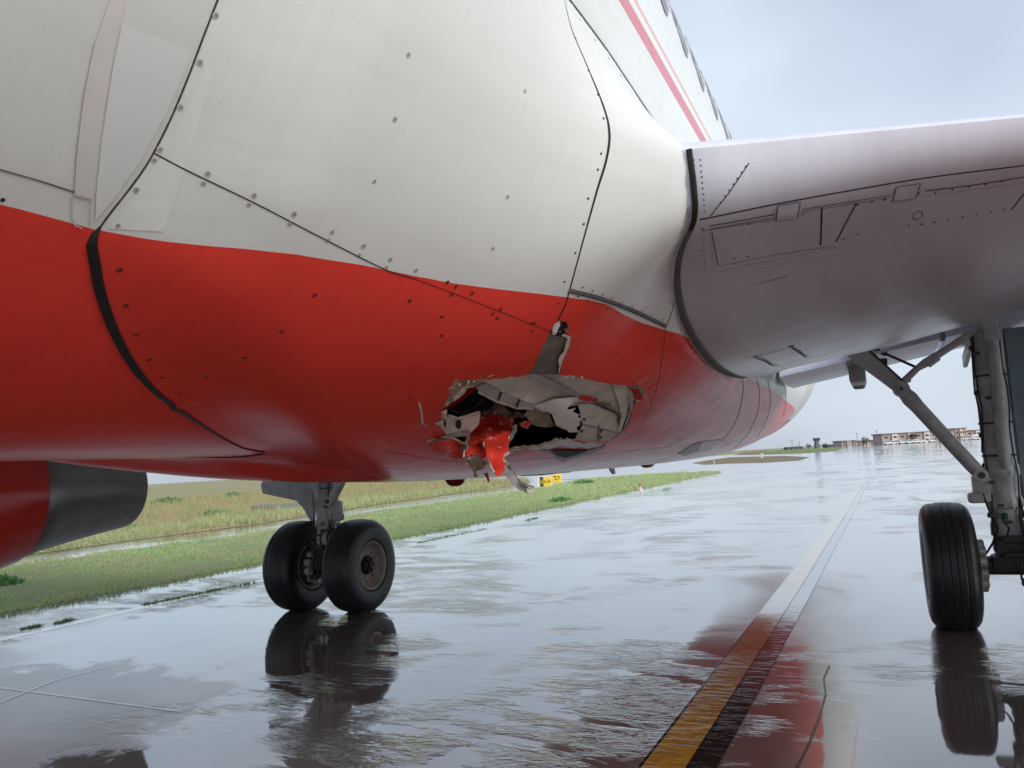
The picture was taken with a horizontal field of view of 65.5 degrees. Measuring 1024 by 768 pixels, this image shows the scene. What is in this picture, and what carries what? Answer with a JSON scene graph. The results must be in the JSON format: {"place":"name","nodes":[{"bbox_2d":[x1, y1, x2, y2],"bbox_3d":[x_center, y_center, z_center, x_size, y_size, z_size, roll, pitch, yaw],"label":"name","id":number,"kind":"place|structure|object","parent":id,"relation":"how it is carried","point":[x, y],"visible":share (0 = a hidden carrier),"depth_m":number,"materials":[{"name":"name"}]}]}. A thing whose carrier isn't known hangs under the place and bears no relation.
{"place":"outdoors","nodes":[
{"label":"outdoors","id":0,"kind":"place"},
{"bbox_2d":[33,476,529,553],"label":"dry field","id":1,"kind":"structure","parent":0,"point":[163,493],"depth_m":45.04,"materials":[{"name":"plant"}]},
{"bbox_2d":[149,496,183,504],"bbox_3d":[-26.988,9.111,62.368,2.478,0.816,2.652,-6,-6,24],"label":"weed clump","id":2,"kind":"object","parent":1,"relation":"on","point":[170,499],"visible":0.38,"depth_m":61.97,"materials":[{"name":"green plant"}]},
{"bbox_2d":[193,509,234,515],"bbox_3d":[-14.308,6.187,38.216,1.808,0.401,1.789,-6,-6,24],"label":"weed clump","id":3,"kind":"object","parent":1,"relation":"on","point":[212,512],"visible":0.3,"depth_m":38.01,"materials":[{"name":"green plant"}]},
{"bbox_2d":[225,491,242,495],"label":"weed clump","id":4,"kind":"object","parent":1,"relation":"on","point":[233,492],"visible":0.22,"depth_m":75.22,"materials":[{"name":"green plant"}]},
{"bbox_2d":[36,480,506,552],"bbox_3d":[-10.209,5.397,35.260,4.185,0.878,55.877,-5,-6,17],"label":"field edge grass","id":5,"kind":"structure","parent":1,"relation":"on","point":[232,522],"depth_m":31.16,"materials":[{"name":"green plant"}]},
{"bbox_2d":[11,479,576,565],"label":"service road","id":6,"kind":"structure","parent":0,"point":[139,543],"depth_m":27.03,"materials":[{"name":"grey asphalt"}]},
{"bbox_2d":[251,503,298,510],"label":"concrete slab","id":7,"kind":"structure","parent":6,"relation":"on","point":[286,504],"depth_m":40.11,"materials":[{"name":"grey concrete"}]},
{"bbox_2d":[0,470,720,614],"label":"grass verge","id":8,"kind":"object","parent":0,"point":[33,588],"depth_m":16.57,"materials":[{"name":"plant"}]},
{"bbox_2d":[0,573,24,586],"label":"weed clump","id":9,"kind":"object","parent":8,"relation":"on","point":[6,580],"visible":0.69,"depth_m":14.69,"materials":[{"name":"green plant"}]},
{"bbox_2d":[529,481,572,487],"bbox_3d":[3.367,7.563,60.774,3.790,0.001,24.529,-4,-6,2],"label":"sign pad","id":10,"kind":"object","parent":8,"relation":"on","point":[534,483],"visible":0.2,"depth_m":60.79,"materials":[{"name":"grey concrete"}]},
{"bbox_2d":[537,476,551,486],"bbox_3d":[2.163,6.604,53.614,0.969,0.759,0.235,-4,-6,6],"label":"taxiway sign","id":11,"kind":"object","parent":10,"relation":"on","point":[542,481],"visible":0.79,"depth_m":53.51,"materials":[{"name":"yellow paint"}]},
{"bbox_2d":[552,474,561,481],"bbox_3d":[3.627,7.621,64.415,0.776,0.710,0.235,-4,-6,6],"label":"taxiway sign","id":12,"kind":"object","parent":10,"relation":"on","point":[556,477],"visible":0.87,"depth_m":64.31,"materials":[{"name":"yellow metal"}]},
{"bbox_2d":[548,496,572,501],"bbox_3d":[2.036,4.853,33.545,1.012,0.266,1.022,-6,-6,24],"label":"weed clump","id":13,"kind":"object","parent":8,"relation":"on","point":[561,498],"visible":0.56,"depth_m":33.41,"materials":[{"name":"green plant"}]},
{"bbox_2d":[573,478,593,483],"bbox_3d":[5.019,6.795,55.623,1.483,0.438,1.460,-6,-6,24],"label":"weed clump","id":14,"kind":"object","parent":8,"relation":"on","point":[582,481],"visible":0.62,"depth_m":55.33,"materials":[{"name":"green plant"}]},
{"bbox_2d":[148,446,820,489],"bbox_3d":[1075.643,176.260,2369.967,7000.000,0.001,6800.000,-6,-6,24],"label":"ground","id":15,"kind":"structure","parent":0,"point":[218,483],"depth_m":443.19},
{"bbox_2d":[0,439,1023,767],"bbox_3d":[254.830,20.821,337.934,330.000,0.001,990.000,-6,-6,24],"label":"taxiway","id":16,"kind":"structure","parent":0,"point":[604,635],"depth_m":7.53,"materials":[{"name":"grey asphalt"}]},
{"bbox_2d":[19,623,43,629],"bbox_3d":[-6.173,3.118,10.263,0.216,0.041,0.338,-6,-6,24],"label":"joint weed","id":17,"kind":"object","parent":16,"relation":"on","point":[32,626],"visible":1,"depth_m":10.26,"materials":[{"name":"green plant"}]},
{"bbox_2d":[1,666,108,701],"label":"pavement joint","id":18,"kind":"object","parent":16,"relation":"on","point":[51,681],"visible":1,"depth_m":7.28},
{"bbox_2d":[53,618,76,623],"bbox_3d":[-5.957,3.136,10.577,0.196,0.042,0.375,-4,-6,12],"label":"joint weed","id":19,"kind":"object","parent":16,"relation":"on","point":[64,620],"visible":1,"depth_m":10.58,"materials":[{"name":"green plant"}]},
{"bbox_2d":[0,687,177,710],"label":"pavement joint","id":20,"kind":"object","parent":16,"relation":"on","point":[91,699],"visible":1,"depth_m":6.60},
{"bbox_2d":[141,580,255,604],"bbox_3d":[-4.864,3.269,12.562,0.231,0.045,2.185,-7,-7,30],"label":"joint weed","id":21,"kind":"object","parent":16,"relation":"on","point":[190,594],"visible":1,"depth_m":12.44,"materials":[{"name":"green plant"}]},
{"bbox_2d":[0,473,721,640],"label":"edge line","id":22,"kind":"object","parent":16,"relation":"on","point":[85,620],"visible":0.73,"depth_m":11.96,"materials":[{"name":"beige paint"}]},
{"bbox_2d":[417,528,487,542],"bbox_3d":[-1.474,3.863,20.441,0.244,0.039,3.478,-6,-6,26],"label":"joint weed","id":23,"kind":"object","parent":16,"relation":"on","point":[449,536],"visible":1,"depth_m":20.15,"materials":[{"name":"green plant"}]},
{"bbox_2d":[0,0,1023,629],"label":"airliner","id":24,"kind":"object","parent":16,"relation":"on","point":[310,256],"visible":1,"depth_m":2.71,"materials":[{"name":"paint"}]},
{"bbox_2d":[638,450,883,767],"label":"taxi line border","id":25,"kind":"object","parent":16,"relation":"on","point":[713,746],"visible":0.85,"depth_m":6.28,"materials":[{"name":"paint"}]},
{"bbox_2d":[641,449,883,767],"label":"taxi line","id":26,"kind":"object","parent":25,"relation":"on","point":[679,743],"visible":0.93,"depth_m":6.31,"materials":[{"name":"yellow paint"}]},
{"bbox_2d":[795,665,829,767],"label":"pavement crack","id":27,"kind":"object","parent":16,"relation":"on","point":[808,744],"visible":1,"depth_m":5.07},
{"bbox_2d":[823,444,833,447],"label":"shed","id":28,"kind":"structure","parent":16,"relation":"on","point":[829,445],"depth_m":595.88,"materials":[{"name":"concrete"}]},
{"bbox_2d":[861,437,869,445],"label":"tree","id":29,"kind":"object","parent":16,"relation":"on","point":[866,440],"visible":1,"depth_m":516.48,"materials":[{"name":"green plant"}]},
{"bbox_2d":[872,429,955,444],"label":"terminal building","id":30,"kind":"structure","parent":16,"relation":"on","point":[926,435],"depth_m":536.40,"materials":[{"name":"red brick"}]},
{"bbox_2d":[970,436,979,439],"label":"van","id":31,"kind":"object","parent":16,"relation":"on","point":[974,437],"visible":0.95,"depth_m":491.72,"materials":[{"name":"white paint"}]},
{"bbox_2d":[147,0,1023,484],"label":"sky","id":32,"kind":"structure","parent":0,"point":[769,67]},
{"bbox_2d":[695,456,808,464],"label":"dirt island","id":33,"kind":"structure","parent":0,"point":[756,459],"depth_m":133.74,"materials":[{"name":"brown soil"}]},
{"bbox_2d":[736,450,768,454],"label":"dirt island","id":34,"kind":"structure","parent":0,"point":[751,453],"depth_m":408.50,"materials":[{"name":"brown soil"}]},
{"bbox_2d":[784,446,803,449],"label":"shed","id":35,"kind":"structure","parent":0,"point":[790,448],"depth_m":615.12,"materials":[{"name":"concrete"}]},
{"bbox_2d":[763,448,841,454],"bbox_3d":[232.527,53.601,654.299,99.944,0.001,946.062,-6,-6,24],"label":"grass island","id":36,"kind":"structure","parent":0,"point":[803,450],"depth_m":318.88,"materials":[{"name":"green plant"}]},
{"bbox_2d":[813,438,819,447],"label":"control tower","id":37,"kind":"structure","parent":36,"relation":"on","point":[816,442],"depth_m":593.66,"materials":[{"name":"concrete"}]},
{"bbox_2d":[832,440,855,446],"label":"terminal building","id":38,"kind":"structure","parent":0,"point":[847,443],"depth_m":555.88,"materials":[{"name":"beige brick"}]},
{"bbox_2d":[855,440,873,445],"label":"terminal building","id":39,"kind":"structure","parent":0,"point":[860,443],"depth_m":570.71,"materials":[{"name":"brick"}]},
{"bbox_2d":[948,427,966,439],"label":"terminal building","id":40,"kind":"structure","parent":0,"point":[959,433],"depth_m":541.49,"materials":[{"name":"beige brick"}]},
{"bbox_2d":[965,429,980,439],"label":"terminal building","id":41,"kind":"structure","parent":0,"point":[969,433],"depth_m":556.48,"materials":[{"name":"red brick"}]}
]}

